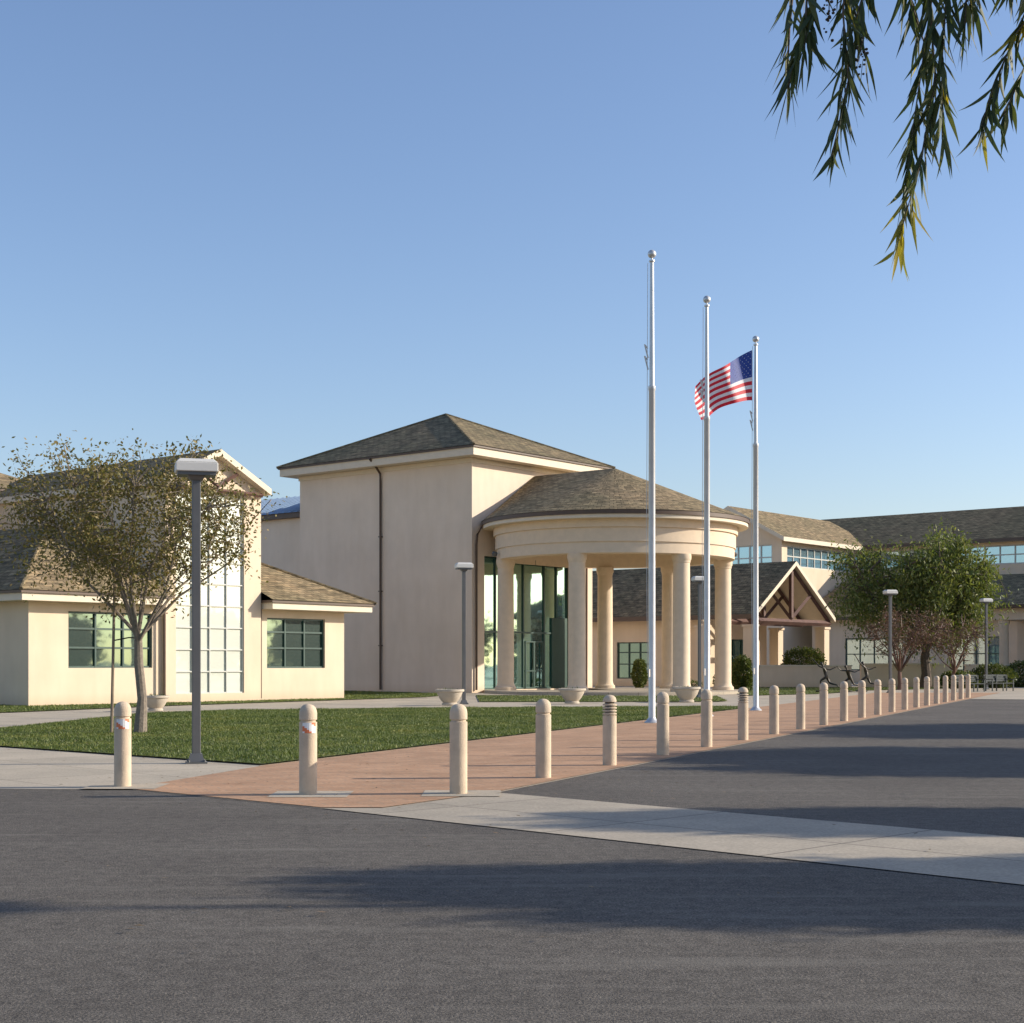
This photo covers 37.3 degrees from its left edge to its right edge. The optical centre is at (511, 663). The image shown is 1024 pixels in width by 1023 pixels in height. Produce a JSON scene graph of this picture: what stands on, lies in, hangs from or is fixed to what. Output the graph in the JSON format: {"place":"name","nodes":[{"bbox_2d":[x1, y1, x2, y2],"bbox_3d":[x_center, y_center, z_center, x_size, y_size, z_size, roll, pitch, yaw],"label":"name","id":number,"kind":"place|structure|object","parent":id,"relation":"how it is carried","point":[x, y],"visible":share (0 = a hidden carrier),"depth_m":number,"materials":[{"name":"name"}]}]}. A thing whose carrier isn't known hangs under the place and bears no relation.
{"place":"outdoors","nodes":[
{"label":"outdoors","id":0,"kind":"place"},
{"bbox_2d":[0,690,437,711],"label":"lawn","id":1,"kind":"structure","parent":0,"point":[354,694],"depth_m":59.93,"materials":[{"name":"green plant"}]},
{"bbox_2d":[261,518,299,575],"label":"wing wall","id":2,"kind":"structure","parent":0,"point":[280,546],"depth_m":91.17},
{"bbox_2d":[261,496,299,514],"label":"metal roof","id":3,"kind":"structure","parent":2,"relation":"on","point":[290,504],"depth_m":93.94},
{"bbox_2d":[261,512,299,520],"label":"wing fascia","id":4,"kind":"structure","parent":2,"relation":"attached to","point":[284,516],"depth_m":90.68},
{"bbox_2d":[0,705,737,763],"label":"lawn","id":5,"kind":"structure","parent":0,"point":[375,729],"depth_m":34.54,"materials":[{"name":"green plant"}]},
{"bbox_2d":[110,584,133,731],"bbox_3d":[-8.520,-0.100,33.439,0.651,3.302,0.140,0,0,-21],"label":"tree stake","id":6,"kind":"object","parent":5,"relation":"on","point":[112,672],"visible":0.83,"depth_m":33.32,"materials":[{"name":"brown wood"}]},
{"bbox_2d":[0,428,286,732],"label":"sparse lawn tree","id":7,"kind":"object","parent":5,"relation":"on","point":[102,479],"visible":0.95,"depth_m":32.95,"materials":[{"name":"green plant"}]},
{"bbox_2d":[0,699,1023,1022],"bbox_3d":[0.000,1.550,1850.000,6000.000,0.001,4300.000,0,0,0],"label":"ground","id":8,"kind":"structure","parent":0,"point":[522,927],"depth_m":9.64,"materials":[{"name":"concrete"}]},
{"bbox_2d":[139,693,995,806],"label":"brick walkway","id":9,"kind":"structure","parent":8,"relation":"on","point":[505,764],"depth_m":23.81,"materials":[{"name":"brick"}]},
{"bbox_2d":[299,704,316,794],"bbox_3d":[-2.396,1.012,17.849,0.210,1.075,0.213,0,0,0],"label":"bollard","id":10,"kind":"object","parent":9,"relation":"on","point":[308,750],"visible":0.93,"depth_m":17.76,"materials":[{"name":"concrete"}]},
{"bbox_2d":[267,791,352,796],"bbox_3d":[-2.360,1.534,17.850,0.920,0.001,0.840,0,0,0],"label":"bollard footing","id":11,"kind":"object","parent":9,"relation":"on","point":[318,794],"visible":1,"depth_m":17.77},
{"bbox_2d":[450,704,466,793],"bbox_3d":[-0.633,1.012,17.960,0.210,1.075,0.210,0,0,0],"label":"bollard","id":12,"kind":"object","parent":9,"relation":"on","point":[458,748],"visible":0.94,"depth_m":17.87,"materials":[{"name":"concrete"}]},
{"bbox_2d":[421,790,500,795],"bbox_3d":[-0.593,1.534,17.960,0.920,0.001,0.840,0,0,0],"label":"bollard footing","id":13,"kind":"object","parent":9,"relation":"on","point":[468,793],"visible":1,"depth_m":17.91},
{"bbox_2d":[7,709,1016,936],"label":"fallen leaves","id":14,"kind":"object","parent":9,"relation":"on","point":[375,787],"visible":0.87,"depth_m":21.23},
{"bbox_2d":[536,699,550,777],"bbox_3d":[0.422,1.012,20.470,0.210,1.075,0.210,0,0,0],"label":"bollard","id":15,"kind":"object","parent":9,"relation":"on","point":[543,738],"visible":0.98,"depth_m":20.38,"materials":[{"name":"concrete"}]},
{"bbox_2d":[603,695,616,764],"bbox_3d":[1.477,1.012,22.980,0.214,1.075,0.214,0,0,0],"label":"bollard","id":16,"kind":"object","parent":9,"relation":"on","point":[609,735],"visible":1,"depth_m":22.89,"materials":[{"name":"concrete"}]},
{"bbox_2d":[644,250,656,722],"bbox_3d":[3.615,-4.575,39.300,0.409,12.250,0.400,0,0,0],"label":"flagpole","id":17,"kind":"object","parent":9,"relation":"on","point":[651,388],"visible":0.93,"depth_m":39.23,"materials":[{"name":"metal"}]},
{"bbox_2d":[657,692,668,754],"bbox_3d":[2.532,1.012,25.490,0.210,1.075,0.210,0,0,0],"label":"bollard","id":18,"kind":"object","parent":9,"relation":"on","point":[663,723],"visible":0.99,"depth_m":25.40,"materials":[{"name":"concrete"}]},
{"bbox_2d":[701,689,711,746],"bbox_3d":[3.587,1.012,28.000,0.210,1.075,0.210,0,0,0],"label":"bollard","id":19,"kind":"object","parent":9,"relation":"on","point":[706,718],"visible":0.99,"depth_m":27.91,"materials":[{"name":"concrete"}]},
{"bbox_2d":[700,296,713,715],"bbox_3d":[5.665,-4.575,44.200,0.409,12.250,0.400,0,0,0],"label":"flagpole","id":20,"kind":"object","parent":9,"relation":"on","point":[706,669],"visible":0.87,"depth_m":44.14,"materials":[{"name":"metal"}]},
{"bbox_2d":[738,687,747,739],"bbox_3d":[4.642,1.012,30.510,0.214,1.075,0.214,0,0,0],"label":"bollard","id":21,"kind":"object","parent":9,"relation":"on","point":[742,716],"visible":0.99,"depth_m":30.42,"materials":[{"name":"concrete"}]},
{"bbox_2d":[750,336,761,710],"bbox_3d":[7.955,-4.575,49.600,0.409,12.250,0.400,0,0,0],"label":"flagpole","id":22,"kind":"object","parent":9,"relation":"on","point":[755,339],"visible":0.99,"depth_m":49.53,"materials":[{"name":"metal"}]},
{"bbox_2d":[695,350,751,419],"bbox_3d":[6.802,-8.996,49.151,2.252,2.468,0.514,0,0,-29],"label":"american flag","id":23,"kind":"object","parent":22,"relation":"attached to","point":[730,383],"visible":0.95,"depth_m":49.17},
{"bbox_2d":[769,685,778,733],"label":"bollard","id":24,"kind":"object","parent":9,"relation":"on","point":[773,709],"visible":1,"depth_m":32.94,"materials":[{"name":"concrete"}]},
{"bbox_2d":[796,684,804,728],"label":"bollard","id":25,"kind":"object","parent":9,"relation":"on","point":[800,706],"visible":1,"depth_m":35.44,"materials":[{"name":"concrete"}]},
{"bbox_2d":[819,682,827,724],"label":"bollard","id":26,"kind":"object","parent":9,"relation":"on","point":[823,703],"visible":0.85,"depth_m":37.95,"materials":[{"name":"concrete"}]},
{"bbox_2d":[840,681,847,720],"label":"bollard","id":27,"kind":"object","parent":9,"relation":"on","point":[843,701],"visible":0.98,"depth_m":40.46,"materials":[{"name":"concrete"}]},
{"bbox_2d":[858,680,865,717],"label":"bollard","id":28,"kind":"object","parent":9,"relation":"on","point":[861,699],"visible":0.91,"depth_m":42.97,"materials":[{"name":"concrete"}]},
{"bbox_2d":[874,679,880,714],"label":"bollard","id":29,"kind":"object","parent":9,"relation":"on","point":[877,696],"visible":0.91,"depth_m":45.48,"materials":[{"name":"concrete"}]},
{"bbox_2d":[883,590,897,692],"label":"street lamp","id":30,"kind":"object","parent":9,"relation":"on","point":[890,593],"visible":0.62,"depth_m":79.45,"materials":[{"name":"metal"}]},
{"bbox_2d":[889,678,894,711],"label":"bollard","id":31,"kind":"object","parent":9,"relation":"on","point":[891,694],"visible":0.88,"depth_m":47.99,"materials":[{"name":"concrete"}]},
{"bbox_2d":[901,678,907,709],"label":"bollard","id":32,"kind":"object","parent":9,"relation":"on","point":[904,694],"visible":0.98,"depth_m":50.51,"materials":[{"name":"concrete"}]},
{"bbox_2d":[913,677,918,706],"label":"bollard","id":33,"kind":"object","parent":9,"relation":"on","point":[916,692],"visible":1,"depth_m":53.01,"materials":[{"name":"concrete"}]},
{"bbox_2d":[924,676,929,704],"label":"bollard","id":34,"kind":"object","parent":9,"relation":"on","point":[926,690],"visible":1,"depth_m":55.53,"materials":[{"name":"concrete"}]},
{"bbox_2d":[934,676,938,703],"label":"bollard","id":35,"kind":"object","parent":9,"relation":"on","point":[936,689],"visible":1,"depth_m":58.03,"materials":[{"name":"concrete"}]},
{"bbox_2d":[943,675,947,701],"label":"bollard","id":36,"kind":"object","parent":9,"relation":"on","point":[945,688],"visible":0.84,"depth_m":60.54,"materials":[{"name":"concrete"}]},
{"bbox_2d":[951,675,955,699],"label":"bollard","id":37,"kind":"object","parent":9,"relation":"on","point":[953,687],"visible":1,"depth_m":63.05,"materials":[{"name":"concrete"}]},
{"bbox_2d":[959,674,963,698],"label":"bollard","id":38,"kind":"object","parent":9,"relation":"on","point":[961,686],"visible":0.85,"depth_m":65.56,"materials":[{"name":"concrete"}]},
{"bbox_2d":[966,674,970,697],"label":"bollard","id":39,"kind":"object","parent":9,"relation":"on","point":[968,686],"visible":1,"depth_m":68.07,"materials":[{"name":"concrete"}]},
{"bbox_2d":[325,793,1023,884],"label":"concrete crossing band","id":40,"kind":"object","parent":8,"relation":"on","point":[995,858],"visible":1,"depth_m":13.77,"materials":[{"name":"concrete"}]},
{"bbox_2d":[766,0,1023,282],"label":"eucalyptus tree","id":41,"kind":"object","parent":8,"relation":"on","point":[806,32],"visible":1,"depth_m":5.69,"materials":[{"name":"green plant"}]},
{"bbox_2d":[0,682,1023,807],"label":"concrete pavement","id":42,"kind":"structure","parent":0,"point":[28,768],"depth_m":26.35,"materials":[{"name":"concrete"}]},
{"bbox_2d":[114,701,130,786],"bbox_3d":[-4.870,1.012,18.998,0.210,1.075,0.213,0,0,0],"label":"bollard","id":43,"kind":"object","parent":42,"relation":"on","point":[122,744],"visible":0.95,"depth_m":18.91,"materials":[{"name":"concrete"}]},
{"bbox_2d":[81,783,169,788],"bbox_3d":[-4.830,1.534,19.000,0.920,0.001,0.840,0,0,0],"label":"bollard footing","id":44,"kind":"object","parent":42,"relation":"on","point":[132,786],"visible":1,"depth_m":18.92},
{"bbox_2d":[147,694,169,710],"bbox_3d":[-11.500,1.226,49.000,0.896,0.589,0.896,0,0,0],"label":"bowl planter","id":45,"kind":"object","parent":42,"relation":"on","point":[155,702],"visible":0.9,"depth_m":48.75,"materials":[{"name":"concrete"}]},
{"bbox_2d":[0,458,343,705],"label":"walls","id":46,"kind":"structure","parent":42,"relation":"on","point":[35,669],"depth_m":59.04,"materials":[{"name":"beige paint"}]},
{"bbox_2d":[0,449,371,612],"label":"fascia","id":47,"kind":"structure","parent":46,"relation":"attached to","point":[249,477],"depth_m":61.58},
{"bbox_2d":[0,449,373,603],"bbox_3d":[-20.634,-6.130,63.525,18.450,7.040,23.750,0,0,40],"label":"roof","id":48,"kind":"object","parent":46,"relation":"on","point":[279,585],"visible":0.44,"depth_m":63.23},
{"bbox_2d":[19,527,376,604],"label":"hip ridges","id":49,"kind":"object","parent":48,"relation":"on","point":[23,582],"visible":0.43,"depth_m":66.77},
{"bbox_2d":[0,488,374,697],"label":"gutters","id":50,"kind":"object","parent":46,"relation":"attached to","point":[164,617],"visible":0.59,"depth_m":58.77,"materials":[{"name":"brown metal"}]},
{"bbox_2d":[69,613,320,665],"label":"windows","id":51,"kind":"structure","parent":46,"relation":"attached to","point":[85,638],"depth_m":58.06,"materials":[{"name":"green glass"}]},
{"bbox_2d":[68,611,322,667],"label":"window frames","id":52,"kind":"structure","parent":46,"relation":"on","point":[284,632],"depth_m":58.70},
{"bbox_2d":[176,494,240,692],"bbox_3d":[-12.132,-2.775,60.728,2.218,7.950,2.681,0,0,0],"label":"glass block bay","id":53,"kind":"object","parent":46,"relation":"in","point":[217,641],"visible":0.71,"depth_m":60.98,"materials":[{"name":"glass"}]},
{"bbox_2d":[176,492,242,693],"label":"glass block mullions","id":54,"kind":"object","parent":46,"relation":"on","point":[225,628],"visible":0.6,"depth_m":61.33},
{"bbox_2d":[170,473,263,497],"bbox_3d":[-11.746,-7.260,60.669,0.180,0.900,4.650,0,0,40],"label":"gable truss","id":55,"kind":"object","parent":46,"relation":"attached to","point":[235,475],"visible":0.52,"depth_m":61.16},
{"bbox_2d":[175,458,217,763],"bbox_3d":[-4.885,-0.800,23.500,0.640,4.700,0.440,0,0,-15],"label":"street lamp","id":56,"kind":"object","parent":42,"relation":"on","point":[196,471],"visible":1,"depth_m":23.43,"materials":[{"name":"metal"}]},
{"bbox_2d":[300,462,591,692],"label":"walls","id":57,"kind":"structure","parent":42,"relation":"on","point":[433,517],"depth_m":82.60,"materials":[{"name":"paint"}]},
{"bbox_2d":[280,447,603,480],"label":"eave trim","id":58,"kind":"structure","parent":57,"relation":"on","point":[464,455],"depth_m":82.68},
{"bbox_2d":[278,415,609,467],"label":"roof","id":59,"kind":"structure","parent":57,"relation":"on","point":[440,432],"depth_m":84.90,"materials":[{"name":"tile"}]},
{"bbox_2d":[276,413,614,468],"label":"hip ridges","id":60,"kind":"object","parent":59,"relation":"on","point":[460,430],"visible":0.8,"depth_m":87.82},
{"bbox_2d":[278,445,610,689],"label":"gutters and downspouts","id":61,"kind":"object","parent":57,"relation":"attached to","point":[380,591],"visible":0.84,"depth_m":83.66,"materials":[{"name":"brown metal"}]},
{"bbox_2d":[484,556,567,689],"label":"entrance frames","id":62,"kind":"structure","parent":57,"relation":"on","point":[559,652],"depth_m":85.06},
{"bbox_2d":[484,558,565,687],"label":"entrance glass","id":63,"kind":"object","parent":62,"relation":"in","point":[533,598],"visible":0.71,"depth_m":83.56,"materials":[{"name":"glass"}]},
{"bbox_2d":[435,688,463,704],"bbox_3d":[-2.280,1.189,55.600,1.064,0.662,1.064,0,0,0],"label":"bowl planter","id":64,"kind":"object","parent":42,"relation":"on","point":[449,696],"visible":0.98,"depth_m":55.26,"materials":[{"name":"concrete"}]},
{"bbox_2d":[454,562,472,703],"bbox_3d":[-1.820,-1.130,57.500,0.640,5.360,0.440,0,0,-15],"label":"street lamp","id":65,"kind":"object","parent":42,"relation":"on","point":[463,567],"visible":0.99,"depth_m":57.44,"materials":[{"name":"metal"}]},
{"bbox_2d":[558,687,585,703],"bbox_3d":[2.280,1.172,57.700,1.064,0.696,1.064,0,0,0],"label":"bowl planter","id":66,"kind":"object","parent":42,"relation":"on","point":[572,695],"visible":1,"depth_m":57.37,"materials":[{"name":"concrete"}]},
{"bbox_2d":[482,468,749,694],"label":"entrance rotunda","id":67,"kind":"structure","parent":42,"relation":"on","point":[598,521],"depth_m":76.02,"materials":[{"name":"beige"}]},
{"bbox_2d":[630,658,647,687],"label":"clipped bush","id":68,"kind":"object","parent":42,"relation":"on","point":[640,679],"visible":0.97,"depth_m":89.77,"materials":[{"name":"green plant"}]},
{"bbox_2d":[673,685,700,701],"bbox_3d":[6.900,1.173,60.000,1.098,0.695,1.098,0,0,0],"label":"bowl planter","id":69,"kind":"object","parent":42,"relation":"on","point":[686,694],"visible":1,"depth_m":59.67,"materials":[{"name":"concrete"}]},
{"bbox_2d":[694,624,830,686],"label":"porch pillars","id":70,"kind":"structure","parent":42,"relation":"on","point":[776,643],"depth_m":104.60,"materials":[{"name":"beige paint"}]},
{"bbox_2d":[731,569,830,626],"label":"timber truss","id":71,"kind":"object","parent":70,"relation":"on","point":[764,620],"visible":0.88,"depth_m":101.73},
{"bbox_2d":[781,645,826,664],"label":"hedge","id":72,"kind":"object","parent":42,"relation":"on","point":[818,658],"visible":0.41,"depth_m":99.24,"materials":[{"name":"green plant"}]},
{"bbox_2d":[759,667,851,686],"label":"stucco wall","id":73,"kind":"structure","parent":42,"relation":"on","point":[790,676],"depth_m":96.60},
{"bbox_2d":[759,665,851,666],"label":"coping","id":74,"kind":"object","parent":73,"relation":"on","point":[803,665],"visible":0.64,"depth_m":96.56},
{"bbox_2d":[853,654,875,691],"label":"running child statue","id":75,"kind":"object","parent":42,"relation":"on","point":[862,664],"visible":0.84,"depth_m":80.70,"materials":[{"name":"brown metal"}]},
{"bbox_2d":[860,665,952,686],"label":"stucco wall","id":76,"kind":"structure","parent":42,"relation":"on","point":[910,673],"depth_m":97.40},
{"bbox_2d":[922,607,989,688],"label":"reddish bare tree","id":77,"kind":"object","parent":42,"relation":"on","point":[954,666],"visible":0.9,"depth_m":90.66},
{"bbox_2d":[955,675,985,691],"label":"park bench","id":78,"kind":"object","parent":42,"relation":"on","point":[976,680],"visible":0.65,"depth_m":82.70,"materials":[{"name":"metal"}]},
{"bbox_2d":[979,598,992,689],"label":"street lamp","id":79,"kind":"object","parent":42,"relation":"on","point":[986,601],"visible":0.9,"depth_m":89.95,"materials":[{"name":"metal"}]},
{"bbox_2d":[983,675,1014,690],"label":"park bench","id":80,"kind":"object","parent":42,"relation":"on","point":[992,678],"visible":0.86,"depth_m":85.20,"materials":[{"name":"metal"}]},
{"bbox_2d":[998,620,1009,663],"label":"columns","id":81,"kind":"structure","parent":42,"relation":"on","point":[1003,643],"depth_m":106.50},
{"bbox_2d":[1005,660,1023,686],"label":"shrub","id":82,"kind":"object","parent":42,"relation":"on","point":[1020,679],"visible":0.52,"depth_m":98.22,"materials":[{"name":"green plant"}]},
{"bbox_2d":[0,0,1023,570],"label":"sky","id":83,"kind":"structure","parent":0,"point":[276,233],"materials":[{"name":"blue"}]},
{"bbox_2d":[476,694,726,701],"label":"lawn","id":84,"kind":"structure","parent":0,"point":[507,698],"depth_m":65.68,"materials":[{"name":"green plant"}]},
{"bbox_2d":[691,576,703,696],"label":"street lamp","id":85,"kind":"object","parent":84,"relation":"on","point":[697,580],"visible":0.67,"depth_m":67.94,"materials":[{"name":"metal"}]},
{"bbox_2d":[592,612,766,686],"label":"walls","id":86,"kind":"structure","parent":0,"point":[630,631],"depth_m":103.92,"materials":[{"name":"beige paint"}]},
{"bbox_2d":[592,614,752,621],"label":"gutters","id":87,"kind":"object","parent":86,"relation":"on","point":[695,617],"visible":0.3,"depth_m":101.25,"materials":[{"name":"brown metal"}]},
{"bbox_2d":[592,561,795,617],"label":"roof","id":88,"kind":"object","parent":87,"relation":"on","point":[630,592],"visible":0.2,"depth_m":102.95,"materials":[{"name":"brown"}]},
{"bbox_2d":[618,639,742,678],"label":"window frames","id":89,"kind":"structure","parent":86,"relation":"on","point":[640,652],"depth_m":104.30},
{"bbox_2d":[619,640,742,677],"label":"windows","id":90,"kind":"structure","parent":86,"relation":"attached to","point":[623,659],"depth_m":104.44,"materials":[{"name":"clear glass"}]},
{"bbox_2d":[738,686,975,694],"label":"lawn","id":91,"kind":"structure","parent":0,"point":[763,690],"depth_m":87.53,"materials":[{"name":"green plant"}]},
{"bbox_2d":[731,654,752,690],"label":"clipped bush","id":92,"kind":"object","parent":91,"relation":"on","point":[742,663],"visible":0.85,"depth_m":84.59,"materials":[{"name":"green plant"}]},
{"bbox_2d":[812,659,838,691],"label":"running child statue","id":93,"kind":"object","parent":91,"relation":"on","point":[825,673],"visible":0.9,"depth_m":80.44,"materials":[{"name":"brown metal"}]},
{"bbox_2d":[836,665,859,691],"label":"running child statue","id":94,"kind":"object","parent":91,"relation":"on","point":[849,676],"visible":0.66,"depth_m":79.89,"materials":[{"name":"brown metal"}]},
{"bbox_2d":[854,601,961,689],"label":"reddish bare tree","id":95,"kind":"object","parent":91,"relation":"on","point":[899,665],"visible":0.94,"depth_m":88.23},
{"bbox_2d":[824,516,1023,687],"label":"pepper tree","id":96,"kind":"object","parent":91,"relation":"on","point":[947,560],"visible":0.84,"depth_m":94.07,"materials":[{"name":"green plant"}]},
{"bbox_2d":[939,670,981,688],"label":"shrub","id":97,"kind":"object","parent":91,"relation":"on","point":[949,673],"visible":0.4,"depth_m":93.70,"materials":[{"name":"green plant"}]},
{"bbox_2d":[970,662,1018,687],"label":"shrub","id":98,"kind":"object","parent":91,"relation":"on","point":[1008,671],"visible":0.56,"depth_m":95.07,"materials":[{"name":"green plant"}]},
{"bbox_2d":[736,522,1023,681],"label":"walls","id":99,"kind":"structure","parent":0,"point":[823,585],"depth_m":125.80,"materials":[{"name":"beige paint"}]},
{"bbox_2d":[729,506,862,546],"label":"roof","id":100,"kind":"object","parent":99,"relation":"on","point":[784,525],"visible":0.8,"depth_m":131.64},
{"bbox_2d":[732,546,1023,668],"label":"clerestory windows","id":101,"kind":"structure","parent":99,"relation":"on","point":[852,660],"depth_m":126.17,"materials":[{"name":"blue glass"}]},
{"bbox_2d":[846,637,998,669],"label":"window frames","id":102,"kind":"structure","parent":101,"relation":"attached to","point":[874,654],"depth_m":122.31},
{"bbox_2d":[735,544,1023,572],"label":"window mullions","id":103,"kind":"object","parent":99,"relation":"on","point":[827,560],"depth_m":128.10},
{"bbox_2d":[835,537,1023,619],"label":"gutters","id":104,"kind":"object","parent":99,"relation":"on","point":[973,541],"visible":0.22,"depth_m":128.16,"materials":[{"name":"brown metal"}]},
{"bbox_2d":[822,506,1023,616],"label":"roof","id":105,"kind":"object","parent":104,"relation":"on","point":[1004,522],"visible":0.42,"depth_m":133.74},
{"bbox_2d":[724,506,1023,550],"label":"rake boards","id":106,"kind":"object","parent":105,"relation":"attached to","point":[776,534],"visible":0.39,"depth_m":127.06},
{"bbox_2d":[991,587,1023,604],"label":"roof","id":107,"kind":"structure","parent":99,"relation":"on","point":[1018,598],"depth_m":105.96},
{"bbox_2d":[993,608,1023,684],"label":"walls","id":108,"kind":"structure","parent":0,"point":[1018,617],"depth_m":106.70,"materials":[{"name":"beige paint"}]},
{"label":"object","id":109,"kind":"object","parent":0,"visible":0},
{"bbox_2d":[759,561,835,621],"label":"rake boards","id":110,"kind":"object","parent":109,"relation":"attached to","point":[809,610],"visible":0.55,"depth_m":104.28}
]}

